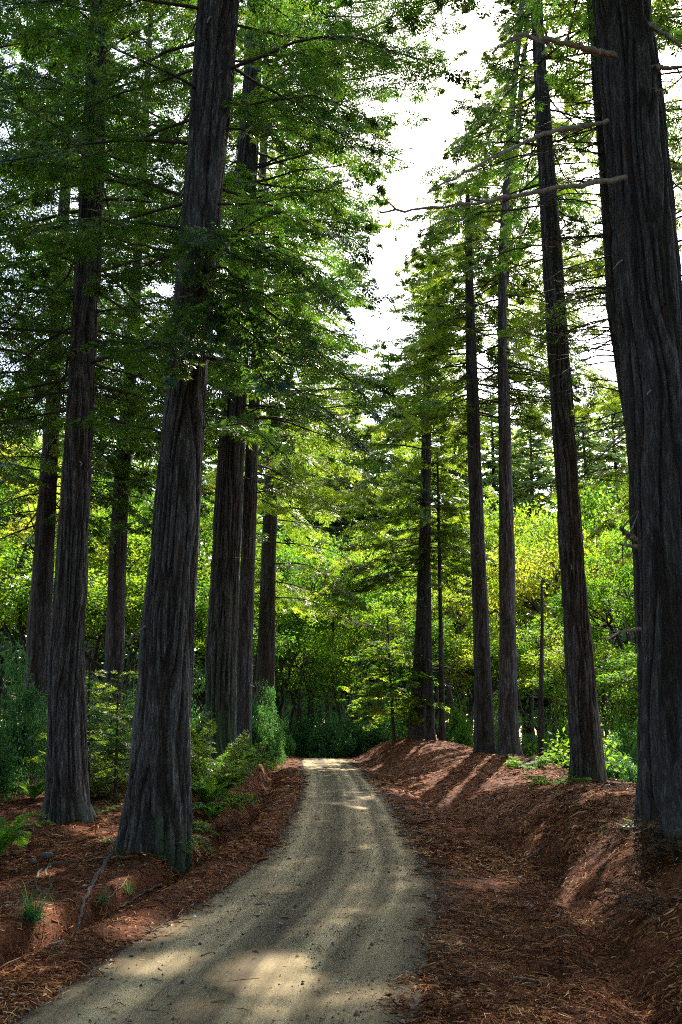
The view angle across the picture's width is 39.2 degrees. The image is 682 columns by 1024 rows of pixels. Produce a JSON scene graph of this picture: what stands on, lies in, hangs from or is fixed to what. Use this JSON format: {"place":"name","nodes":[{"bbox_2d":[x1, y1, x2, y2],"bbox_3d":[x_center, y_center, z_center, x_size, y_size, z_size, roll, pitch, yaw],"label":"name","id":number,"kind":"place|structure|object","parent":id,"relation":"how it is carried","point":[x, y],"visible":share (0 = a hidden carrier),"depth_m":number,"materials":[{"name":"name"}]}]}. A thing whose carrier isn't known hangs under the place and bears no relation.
{"place":"outdoors","nodes":[
{"label":"outdoors","id":0,"kind":"place"},
{"bbox_2d":[5,758,439,1023],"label":"road","id":1,"kind":"structure","parent":0,"point":[264,966],"depth_m":10.16,"materials":[{"name":"grey gravel"}]},
{"bbox_2d":[0,737,681,1023],"bbox_3d":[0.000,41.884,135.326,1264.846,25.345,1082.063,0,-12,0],"label":"ground","id":2,"kind":"structure","parent":0,"point":[95,912],"depth_m":13.35,"materials":[{"name":"brown plant"}]},
{"bbox_2d":[0,708,29,801],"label":"leafy bush","id":3,"kind":"object","parent":2,"relation":"on","point":[5,753],"visible":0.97,"depth_m":24.15,"materials":[{"name":"green plant"}]},
{"bbox_2d":[0,483,37,606],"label":"broadleaf tree","id":4,"kind":"object","parent":2,"relation":"on","point":[9,559],"visible":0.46,"depth_m":42.91,"materials":[{"name":"green plant"}]},
{"bbox_2d":[0,387,41,695],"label":"conifer","id":5,"kind":"object","parent":2,"relation":"on","point":[2,629],"visible":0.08,"depth_m":112.56,"materials":[{"name":"green plant"}]},
{"bbox_2d":[0,640,47,788],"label":"leafy bush","id":6,"kind":"object","parent":2,"relation":"on","point":[28,748],"visible":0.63,"depth_m":27.28,"materials":[{"name":"green plant"}]},
{"bbox_2d":[0,811,49,854],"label":"fern","id":7,"kind":"object","parent":2,"relation":"on","point":[8,834],"visible":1,"depth_m":15.15,"materials":[{"name":"green plant"}]},
{"bbox_2d":[6,879,54,934],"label":"grass tuft","id":8,"kind":"object","parent":2,"relation":"on","point":[30,914],"visible":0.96,"depth_m":11.38,"materials":[{"name":"green plant"}]},
{"bbox_2d":[0,437,105,719],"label":"broadleaf tree","id":9,"kind":"object","parent":2,"relation":"on","point":[28,520],"visible":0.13,"depth_m":50.84,"materials":[{"name":"green plant"}]},
{"bbox_2d":[0,546,107,739],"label":"broadleaf tree","id":10,"kind":"object","parent":2,"relation":"on","point":[24,598],"visible":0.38,"depth_m":42.95,"materials":[{"name":"green plant"}]},
{"bbox_2d":[2,401,139,719],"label":"conifer","id":11,"kind":"object","parent":2,"relation":"on","point":[100,662],"visible":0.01,"depth_m":113.68,"materials":[{"name":"green plant"}]},
{"bbox_2d":[21,666,132,794],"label":"conifer sapling","id":12,"kind":"object","parent":2,"relation":"on","point":[95,755],"visible":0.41,"depth_m":25.32,"materials":[{"name":"green plant"}]},
{"bbox_2d":[49,853,113,950],"bbox_3d":[-3.335,5.233,12.499,0.191,0.658,6.230,2,-12,-8],"label":"tree root","id":13,"kind":"object","parent":2,"relation":"on","point":[95,876],"visible":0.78,"depth_m":12.95,"materials":[{"name":"brown wood"}]},
{"bbox_2d":[0,0,173,770],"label":"redwood tree","id":14,"kind":"object","parent":2,"relation":"on","point":[43,540],"visible":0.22,"depth_m":34.80,"materials":[{"name":"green plant"}]},
{"bbox_2d":[0,0,177,489],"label":"redwood tree","id":15,"kind":"object","parent":2,"relation":"on","point":[54,303],"visible":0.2,"depth_m":26.92,"materials":[{"name":"green plant"}]},
{"bbox_2d":[0,570,197,720],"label":"broadleaf tree","id":16,"kind":"object","parent":2,"relation":"on","point":[130,591],"visible":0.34,"depth_m":45.76,"materials":[{"name":"green plant"}]},
{"bbox_2d":[54,474,150,714],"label":"broadleaf tree","id":17,"kind":"object","parent":2,"relation":"on","point":[89,653],"visible":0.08,"depth_m":53.50,"materials":[{"name":"green plant"}]},
{"bbox_2d":[87,671,137,805],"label":"conifer sapling","id":18,"kind":"object","parent":2,"relation":"on","point":[115,774],"visible":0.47,"depth_m":24.14,"materials":[{"name":"green plant"}]},
{"bbox_2d":[90,689,136,767],"bbox_3d":[-7.441,7.688,33.177,2.851,3.119,2.586,6,-13,-28],"label":"leafy bush","id":19,"kind":"object","parent":2,"relation":"on","point":[110,752],"visible":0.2,"depth_m":32.63,"materials":[{"name":"green plant"}]},
{"bbox_2d":[8,0,222,727],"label":"redwood tree","id":20,"kind":"object","parent":2,"relation":"on","point":[114,638],"visible":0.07,"depth_m":38.33,"materials":[{"name":"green plant"}]},
{"bbox_2d":[56,518,199,716],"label":"broadleaf tree","id":21,"kind":"object","parent":2,"relation":"on","point":[102,558],"visible":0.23,"depth_m":49.60,"materials":[{"name":"green plant"}]},
{"bbox_2d":[55,461,214,709],"bbox_3d":[-12.065,5.557,57.933,9.435,18.141,9.660,-8,-14,32],"label":"broadleaf tree","id":22,"kind":"object","parent":2,"relation":"on","point":[204,536],"visible":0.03,"depth_m":57.85,"materials":[{"name":"green plant"}]},
{"bbox_2d":[0,0,308,824],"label":"redwood tree","id":23,"kind":"object","parent":2,"relation":"on","point":[66,796],"visible":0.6,"depth_m":22.33,"materials":[{"name":"green plant"}]},
{"bbox_2d":[126,580,210,673],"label":"broadleaf tree","id":24,"kind":"object","parent":2,"relation":"on","point":[201,614],"visible":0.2,"depth_m":45.98,"materials":[{"name":"green plant"}]},
{"bbox_2d":[97,401,254,724],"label":"conifer","id":25,"kind":"object","parent":2,"relation":"on","point":[204,483],"visible":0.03,"depth_m":112.93,"materials":[{"name":"green plant"}]},
{"bbox_2d":[190,671,205,749],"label":"leafy bush","id":26,"kind":"object","parent":2,"relation":"on","point":[198,726],"visible":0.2,"depth_m":38.83,"materials":[{"name":"green plant"}]},
{"bbox_2d":[128,493,279,720],"bbox_3d":[-9.301,7.004,62.582,11.299,17.731,11.668,-1,-12,3],"label":"broadleaf tree","id":27,"kind":"object","parent":2,"relation":"on","point":[201,572],"visible":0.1,"depth_m":61.66,"materials":[{"name":"green plant"}]},
{"bbox_2d":[191,777,235,804],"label":"fern","id":28,"kind":"object","parent":2,"relation":"on","point":[209,792],"visible":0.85,"depth_m":23.07,"materials":[{"name":"green plant"}]},
{"bbox_2d":[192,802,244,820],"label":"fern","id":29,"kind":"object","parent":2,"relation":"on","point":[213,810],"visible":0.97,"depth_m":21.45,"materials":[{"name":"green plant"}]},
{"bbox_2d":[193,811,255,838],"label":"fern","id":30,"kind":"object","parent":2,"relation":"on","point":[225,826],"visible":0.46,"depth_m":20.70,"materials":[{"name":"green plant"}]},
{"bbox_2d":[190,711,269,790],"bbox_3d":[-3.888,6.247,26.165,3.923,2.686,3.352,0,-12,0],"label":"basal sprout","id":31,"kind":"object","parent":2,"relation":"on","point":[198,773],"visible":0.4,"depth_m":25.68,"materials":[{"name":"green plant"}]},
{"bbox_2d":[0,0,472,874],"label":"redwood tree","id":32,"kind":"object","parent":2,"relation":"on","point":[156,810],"visible":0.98,"depth_m":17.59,"materials":[{"name":"green plant"}]},
{"bbox_2d":[195,571,302,694],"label":"broadleaf tree","id":33,"kind":"object","parent":2,"relation":"on","point":[255,633],"visible":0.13,"depth_m":54.69,"materials":[{"name":"green plant"}]},
{"bbox_2d":[237,740,280,768],"bbox_3d":[-3.474,8.629,34.199,2.242,1.068,2.096,6,-13,-28],"label":"basal sprout","id":34,"kind":"object","parent":2,"relation":"on","point":[251,757],"visible":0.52,"depth_m":33.98,"materials":[{"name":"green plant"}]},
{"bbox_2d":[193,413,333,718],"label":"conifer","id":35,"kind":"object","parent":2,"relation":"on","point":[278,530],"visible":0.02,"depth_m":113.51,"materials":[{"name":"green plant"}]},
{"bbox_2d":[252,679,282,771],"bbox_3d":[-3.458,9.158,40.982,1.935,3.997,2.040,0,-12,-2],"label":"leafy bush","id":36,"kind":"object","parent":2,"relation":"on","point":[259,733],"visible":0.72,"depth_m":40.82,"materials":[{"name":"green plant"}]},
{"bbox_2d":[204,381,343,720],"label":"conifer","id":37,"kind":"object","parent":2,"relation":"on","point":[287,469],"visible":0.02,"depth_m":120.32,"materials":[{"name":"green plant"}]},
{"bbox_2d":[264,710,285,769],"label":"leafy bush","id":38,"kind":"object","parent":2,"relation":"on","point":[280,760],"visible":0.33,"depth_m":43.57,"materials":[{"name":"green plant"}]},
{"bbox_2d":[239,511,322,722],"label":"broadleaf tree","id":39,"kind":"object","parent":2,"relation":"on","point":[280,553],"visible":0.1,"depth_m":67.62,"materials":[{"name":"green plant"}]},
{"bbox_2d":[105,0,468,767],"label":"redwood tree","id":40,"kind":"object","parent":2,"relation":"on","point":[223,618],"visible":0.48,"depth_m":34.81,"materials":[{"name":"green plant"}]},
{"bbox_2d":[253,577,324,737],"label":"broadleaf tree","id":41,"kind":"object","parent":2,"relation":"on","point":[293,618],"visible":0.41,"depth_m":59.47,"materials":[{"name":"green plant"}]},
{"bbox_2d":[148,4,433,752],"bbox_3d":[-2.002,-9.666,41.199,12.284,39.426,12.278,0,-12,0],"label":"redwood tree","id":42,"kind":"object","parent":2,"relation":"on","point":[303,493],"visible":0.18,"depth_m":39.49,"materials":[{"name":"green plant"}]},
{"bbox_2d":[200,109,393,740],"bbox_3d":[-2.609,-6.005,53.039,11.329,37.752,11.966,0,-12,0],"label":"redwood tree","id":43,"kind":"object","parent":2,"relation":"on","point":[266,579],"visible":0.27,"depth_m":50.46,"materials":[{"name":"green plant"}]},
{"bbox_2d":[252,629,354,757],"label":"broadleaf tree","id":44,"kind":"object","parent":2,"relation":"on","point":[304,684],"visible":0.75,"depth_m":58.59,"materials":[{"name":"green plant"}]},
{"bbox_2d":[277,687,336,757],"bbox_3d":[-2.535,13.111,58.387,4.456,5.135,4.041,-10,-15,39],"label":"leafy bush","id":45,"kind":"object","parent":2,"relation":"on","point":[306,727],"visible":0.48,"depth_m":57.75,"materials":[{"name":"green plant"}]},
{"bbox_2d":[239,528,374,724],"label":"broadleaf tree","id":46,"kind":"object","parent":2,"relation":"on","point":[324,554],"visible":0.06,"depth_m":71.66,"materials":[{"name":"green plant"}]},
{"bbox_2d":[279,657,345,734],"bbox_3d":[-2.102,13.908,64.432,5.378,8.602,5.929,-2,-12,12],"label":"leafy bush","id":47,"kind":"object","parent":2,"relation":"on","point":[305,713],"visible":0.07,"depth_m":63.62,"materials":[{"name":"green plant"}]},
{"bbox_2d":[257,368,368,721],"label":"conifer","id":48,"kind":"object","parent":2,"relation":"on","point":[324,530],"visible":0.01,"depth_m":123.79,"materials":[{"name":"green plant"}]},
{"bbox_2d":[0,600,635,741],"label":"wood","id":49,"kind":"object","parent":2,"relation":"on","point":[276,707],"visible":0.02,"depth_m":104.74,"materials":[{"name":"green plant"}]},
{"bbox_2d":[4,708,636,783],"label":"undergrowth","id":50,"kind":"object","parent":2,"relation":"on","point":[564,756],"visible":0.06,"depth_m":33.18,"materials":[{"name":"green plant"}]},
{"bbox_2d":[252,422,394,717],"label":"conifer","id":51,"kind":"object","parent":2,"relation":"on","point":[333,526],"visible":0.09,"depth_m":115.41,"materials":[{"name":"green plant"}]},
{"bbox_2d":[291,709,357,757],"bbox_3d":[-0.680,13.335,56.410,4.168,3.454,3.781,8,-14,-34],"label":"leafy bush","id":52,"kind":"object","parent":2,"relation":"on","point":[325,751],"visible":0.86,"depth_m":55.94,"materials":[{"name":"green plant"}]},
{"bbox_2d":[276,543,384,735],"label":"broadleaf tree","id":53,"kind":"object","parent":2,"relation":"on","point":[343,612],"visible":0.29,"depth_m":63.31,"materials":[{"name":"green plant"}]},
{"bbox_2d":[294,371,388,687],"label":"conifer","id":54,"kind":"object","parent":2,"relation":"on","point":[356,419],"visible":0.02,"depth_m":130.70,"materials":[{"name":"green plant"}]},
{"bbox_2d":[297,618,408,733],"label":"broadleaf tree","id":55,"kind":"object","parent":2,"relation":"on","point":[350,673],"visible":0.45,"depth_m":60.41,"materials":[{"name":"green plant"}]},
{"bbox_2d":[323,690,387,757],"bbox_3d":[0.913,13.085,57.675,3.974,4.744,4.381,4,-12,-19],"label":"leafy bush","id":56,"kind":"object","parent":2,"relation":"on","point":[362,746],"visible":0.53,"depth_m":57.29,"materials":[{"name":"green plant"}]},
{"bbox_2d":[308,575,403,727],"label":"broadleaf tree","id":57,"kind":"object","parent":2,"relation":"on","point":[376,592],"visible":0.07,"depth_m":69.06,"materials":[{"name":"green plant"}]},
{"bbox_2d":[324,462,456,733],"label":"conifer","id":58,"kind":"object","parent":2,"relation":"on","point":[400,686],"visible":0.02,"depth_m":111.41,"materials":[{"name":"green plant"}]},
{"bbox_2d":[352,552,433,720],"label":"broadleaf tree","id":59,"kind":"object","parent":2,"relation":"on","point":[377,680],"visible":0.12,"depth_m":76.43,"materials":[{"name":"green plant"}]},
{"bbox_2d":[337,618,449,742],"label":"conifer sapling","id":60,"kind":"object","parent":2,"relation":"on","point":[402,695],"visible":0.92,"depth_m":48.69,"materials":[{"name":"green plant"}]},
{"bbox_2d":[348,586,446,734],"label":"broadleaf tree","id":61,"kind":"object","parent":2,"relation":"on","point":[383,616],"visible":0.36,"depth_m":61.11,"materials":[{"name":"green plant"}]},
{"bbox_2d":[310,220,498,738],"bbox_3d":[3.605,-2.445,51.634,11.134,29.295,11.379,0,-12,0],"label":"redwood tree","id":62,"kind":"object","parent":2,"relation":"on","point":[395,493],"visible":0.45,"depth_m":50.85,"materials":[{"name":"green plant"}]},
{"bbox_2d":[350,392,466,727],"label":"conifer","id":63,"kind":"object","parent":2,"relation":"on","point":[392,455],"visible":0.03,"depth_m":122.53,"materials":[{"name":"green plant"}]},
{"bbox_2d":[373,353,470,740],"bbox_3d":[4.615,1.375,50.199,5.867,21.361,4.956,0,-12,0],"label":"redwood tree","id":64,"kind":"object","parent":2,"relation":"on","point":[430,734],"visible":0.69,"depth_m":49.59,"materials":[{"name":"green plant"}]},
{"bbox_2d":[387,617,472,740],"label":"broadleaf tree","id":65,"kind":"object","parent":2,"relation":"on","point":[456,643],"visible":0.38,"depth_m":56.17,"materials":[{"name":"green plant"}]},
{"bbox_2d":[371,513,498,736],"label":"broadleaf tree","id":66,"kind":"object","parent":2,"relation":"on","point":[409,583],"visible":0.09,"depth_m":75.02,"materials":[{"name":"green plant"}]},
{"bbox_2d":[407,456,486,740],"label":"redwood tree","id":67,"kind":"object","parent":2,"relation":"on","point":[439,586],"visible":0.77,"depth_m":49.81,"materials":[{"name":"green plant"}]},
{"bbox_2d":[402,572,498,733],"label":"broadleaf tree","id":68,"kind":"object","parent":2,"relation":"on","point":[468,631],"visible":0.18,"depth_m":60.68,"materials":[{"name":"green plant"}]},
{"bbox_2d":[436,684,473,746],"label":"leafy bush","id":69,"kind":"object","parent":2,"relation":"on","point":[463,736],"visible":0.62,"depth_m":54.55,"materials":[{"name":"green plant"}]},
{"bbox_2d":[405,390,548,707],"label":"conifer","id":70,"kind":"object","parent":2,"relation":"on","point":[463,476],"visible":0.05,"depth_m":117.66,"materials":[{"name":"green plant"}]},
{"bbox_2d":[408,497,560,738],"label":"broadleaf tree","id":71,"kind":"object","parent":2,"relation":"on","point":[489,524],"visible":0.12,"depth_m":72.24,"materials":[{"name":"green plant"}]},
{"bbox_2d":[432,629,545,733],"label":"broadleaf tree","id":72,"kind":"object","parent":2,"relation":"on","point":[467,674],"visible":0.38,"depth_m":56.48,"materials":[{"name":"green plant"}]},
{"bbox_2d":[365,167,613,753],"bbox_3d":[6.311,-2.329,42.828,10.745,26.125,8.039,4,-12,-17],"label":"redwood tree","id":73,"kind":"object","parent":2,"relation":"on","point":[484,736],"visible":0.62,"depth_m":42.42,"materials":[{"name":"green plant"}]},
{"bbox_2d":[383,0,602,453],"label":"redwood tree","id":74,"kind":"object","parent":2,"relation":"on","point":[529,93],"visible":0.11,"depth_m":52.41,"materials":[{"name":"green plant"}]},
{"bbox_2d":[389,0,619,756],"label":"redwood tree","id":75,"kind":"object","parent":2,"relation":"on","point":[508,740],"visible":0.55,"depth_m":41.44,"materials":[{"name":"green plant"}]},
{"bbox_2d":[457,635,551,732],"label":"broadleaf tree","id":76,"kind":"object","parent":2,"relation":"on","point":[495,681],"visible":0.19,"depth_m":54.70,"materials":[{"name":"green plant"}]},
{"bbox_2d":[446,395,603,734],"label":"conifer","id":77,"kind":"object","parent":2,"relation":"on","point":[491,476],"visible":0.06,"depth_m":122.95,"materials":[{"name":"green plant"}]},
{"bbox_2d":[379,0,681,849],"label":"redwood tree","id":78,"kind":"object","parent":2,"relation":"on","point":[645,240],"visible":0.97,"depth_m":14.51,"materials":[{"name":"brown plant"}]},
{"bbox_2d":[503,753,560,770],"bbox_3d":[6.265,8.486,32.388,2.251,0.757,2.138,10,-15,-40],"label":"basal sprout","id":79,"kind":"object","parent":2,"relation":"on","point":[540,761],"visible":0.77,"depth_m":31.92,"materials":[{"name":"green plant"}]},
{"bbox_2d":[516,580,559,758],"bbox_3d":[8.464,6.961,40.661,2.030,8.197,1.833,9,-15,-37],"label":"sapling pole","id":80,"kind":"object","parent":2,"relation":"on","point":[541,696],"visible":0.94,"depth_m":40.40,"materials":[{"name":"brown plant"}]},
{"bbox_2d":[519,708,560,763],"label":"leafy bush","id":81,"kind":"object","parent":2,"relation":"on","point":[529,741],"visible":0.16,"depth_m":44.48,"materials":[{"name":"green plant"}]},
{"bbox_2d":[464,535,620,742],"bbox_3d":[11.518,7.837,54.083,9.205,13.865,8.914,-8,-14,34],"label":"broadleaf tree","id":82,"kind":"object","parent":2,"relation":"on","point":[530,606],"visible":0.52,"depth_m":54.45,"materials":[{"name":"green plant"}]},
{"bbox_2d":[457,407,627,725],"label":"conifer","id":83,"kind":"object","parent":2,"relation":"on","point":[532,463],"visible":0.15,"depth_m":116.25,"materials":[{"name":"green plant"}]},
{"bbox_2d":[411,0,681,781],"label":"redwood tree","id":84,"kind":"object","parent":2,"relation":"on","point":[587,758],"visible":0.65,"depth_m":28.10,"materials":[{"name":"green plant"}]},
{"bbox_2d":[493,613,603,748],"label":"broadleaf tree","id":85,"kind":"object","parent":2,"relation":"on","point":[523,647],"visible":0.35,"depth_m":46.67,"materials":[{"name":"green plant"}]},
{"bbox_2d":[533,683,569,768],"bbox_3d":[9.407,9.477,40.914,2.706,4.492,3.116,-9,-15,36],"label":"leafy bush","id":86,"kind":"object","parent":2,"relation":"on","point":[560,729],"visible":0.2,"depth_m":40.94,"materials":[{"name":"green plant"}]},
{"bbox_2d":[523,770,591,788],"bbox_3d":[5.626,6.954,24.452,1.918,0.712,1.643,0,-12,0],"label":"basal sprout","id":87,"kind":"object","parent":2,"relation":"on","point":[539,779],"visible":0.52,"depth_m":24.60,"materials":[{"name":"green plant"}]},
{"bbox_2d":[448,0,681,514],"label":"redwood tree","id":88,"kind":"object","parent":2,"relation":"on","point":[606,235],"visible":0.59,"depth_m":20.92,"materials":[{"name":"green plant"}]},
{"bbox_2d":[514,509,629,702],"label":"broadleaf tree","id":89,"kind":"object","parent":2,"relation":"on","point":[543,530],"visible":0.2,"depth_m":59.71,"materials":[{"name":"green plant"}]},
{"bbox_2d":[517,642,637,752],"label":"broadleaf tree","id":90,"kind":"object","parent":2,"relation":"on","point":[556,676],"visible":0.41,"depth_m":43.04,"materials":[{"name":"green plant"}]},
{"bbox_2d":[518,411,636,742],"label":"conifer","id":91,"kind":"object","parent":2,"relation":"on","point":[611,457],"visible":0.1,"depth_m":120.61,"materials":[{"name":"green plant"}]},
{"bbox_2d":[524,467,632,741],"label":"broadleaf tree","id":92,"kind":"object","parent":2,"relation":"on","point":[592,519],"visible":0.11,"depth_m":66.58,"materials":[{"name":"green plant"}]},
{"bbox_2d":[547,547,637,740],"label":"broadleaf tree","id":93,"kind":"object","parent":2,"relation":"on","point":[628,611],"visible":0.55,"depth_m":45.50,"materials":[{"name":"green plant"}]},
{"bbox_2d":[504,0,681,567],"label":"redwood tree","id":94,"kind":"object","parent":2,"relation":"on","point":[677,150],"visible":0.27,"depth_m":27.39,"materials":[{"name":"green plant"}]},
{"bbox_2d":[580,389,634,727],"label":"conifer","id":95,"kind":"object","parent":2,"relation":"on","point":[621,446],"visible":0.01,"depth_m":130.07,"materials":[{"name":"green plant"}]},
{"bbox_2d":[586,798,634,852],"bbox_3d":[4.662,4.762,14.496,1.615,0.799,1.528,3,-12,-16],"label":"basal sprout","id":96,"kind":"object","parent":2,"relation":"on","point":[631,817],"visible":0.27,"depth_m":14.60,"materials":[{"name":"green plant"}]},
{"bbox_2d":[591,514,633,625],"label":"broadleaf tree","id":97,"kind":"object","parent":2,"relation":"on","point":[616,538],"visible":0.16,"depth_m":55.62,"materials":[{"name":"green plant"}]},
{"bbox_2d":[594,651,637,756],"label":"broadleaf tree","id":98,"kind":"object","parent":2,"relation":"on","point":[631,671],"visible":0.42,"depth_m":39.14,"materials":[{"name":"green plant"}]},
{"bbox_2d":[600,679,637,763],"bbox_3d":[10.786,8.767,36.894,2.856,4.615,3.289,9,-15,-36],"label":"leafy bush","id":99,"kind":"object","parent":2,"relation":"on","point":[625,736],"visible":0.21,"depth_m":37.09,"materials":[{"name":"green plant"}]},
{"bbox_2d":[603,730,636,783],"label":"leafy bush","id":100,"kind":"object","parent":2,"relation":"on","point":[627,775],"visible":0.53,"depth_m":31.69,"materials":[{"name":"green plant"}]},
{"bbox_2d":[570,879,681,929],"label":"basal sprout","id":101,"kind":"object","parent":2,"relation":"on","point":[632,903],"visible":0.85,"depth_m":10.64,"materials":[{"name":"brown plant"}]},
{"bbox_2d":[599,816,681,870],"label":"basal sprout","id":102,"kind":"object","parent":2,"relation":"on","point":[644,833],"visible":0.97,"depth_m":12.51,"materials":[{"name":"brown plant"}]},
{"bbox_2d":[0,0,681,747],"label":"sky","id":103,"kind":"structure","parent":0,"point":[477,38],"materials":[{"name":"white"}]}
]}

